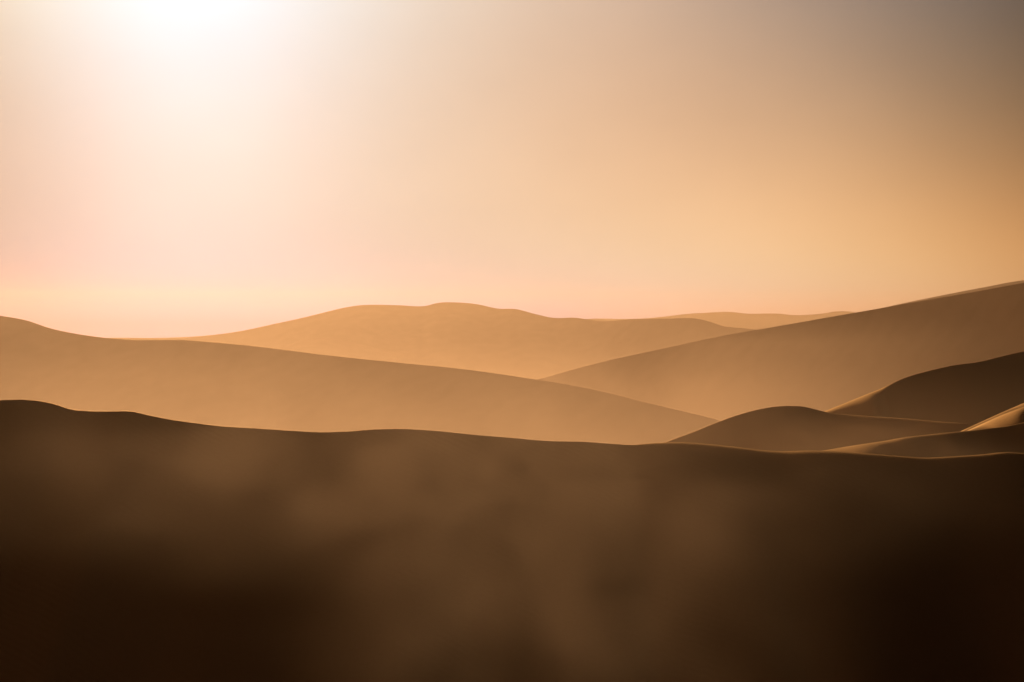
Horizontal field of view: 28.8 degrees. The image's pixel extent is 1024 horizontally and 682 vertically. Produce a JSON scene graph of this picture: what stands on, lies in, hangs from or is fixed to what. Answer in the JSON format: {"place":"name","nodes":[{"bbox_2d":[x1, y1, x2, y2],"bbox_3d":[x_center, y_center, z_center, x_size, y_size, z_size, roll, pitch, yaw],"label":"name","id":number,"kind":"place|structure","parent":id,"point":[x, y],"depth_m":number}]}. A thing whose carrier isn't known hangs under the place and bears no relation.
{"place":"outdoors","nodes":[
{"label":"outdoors","id":0,"kind":"place"},
{"bbox_2d":[280,338,396,361],"bbox_3d":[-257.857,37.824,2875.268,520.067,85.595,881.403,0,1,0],"label":"dune","id":1,"kind":"structure","parent":0,"point":[329,346],"depth_m":2802.63},
{"bbox_2d":[0,316,719,444],"bbox_3d":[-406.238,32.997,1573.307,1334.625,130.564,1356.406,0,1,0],"label":"dune","id":2,"kind":"structure","parent":0,"point":[220,384],"depth_m":1262.90},
{"bbox_2d":[112,302,755,379],"bbox_3d":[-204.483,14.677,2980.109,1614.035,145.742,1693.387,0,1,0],"label":"dune","id":3,"kind":"structure","parent":0,"point":[509,342],"depth_m":2857.50},
{"bbox_2d":[0,400,1023,681],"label":"dune","id":4,"kind":"structure","parent":0,"point":[134,546],"depth_m":54.38},
{"bbox_2d":[0,0,1023,337],"label":"sky","id":5,"kind":"structure","parent":0,"point":[169,168]},
{"bbox_2d":[588,311,854,329],"bbox_3d":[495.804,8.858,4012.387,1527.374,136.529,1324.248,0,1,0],"label":"dune","id":6,"kind":"structure","parent":0,"point":[746,321],"depth_m":3875.72},
{"bbox_2d":[537,283,1023,420],"bbox_3d":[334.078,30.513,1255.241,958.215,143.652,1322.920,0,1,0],"label":"dune","id":7,"kind":"structure","parent":0,"point":[825,364],"depth_m":1232.51},
{"bbox_2d":[665,406,974,450],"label":"dune","id":8,"kind":"structure","parent":0,"point":[789,428],"depth_m":176.23},
{"bbox_2d":[823,423,1023,457],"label":"dune","id":9,"kind":"structure","parent":0,"point":[1010,438],"depth_m":95.74},
{"bbox_2d":[825,351,1023,423],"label":"dune","id":10,"kind":"structure","parent":0,"point":[974,393],"depth_m":260.81},
{"bbox_2d":[889,280,1023,306],"bbox_3d":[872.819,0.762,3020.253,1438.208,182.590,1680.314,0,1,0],"label":"dune","id":11,"kind":"structure","parent":0,"point":[988,287],"depth_m":2858.45},
{"bbox_2d":[962,403,1023,430],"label":"dune","id":12,"kind":"structure","parent":0,"point":[1004,412],"depth_m":126.95},
{"bbox_2d":[967,407,1023,430],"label":"dune","id":13,"kind":"structure","parent":0,"point":[1014,417],"depth_m":109.18}
]}

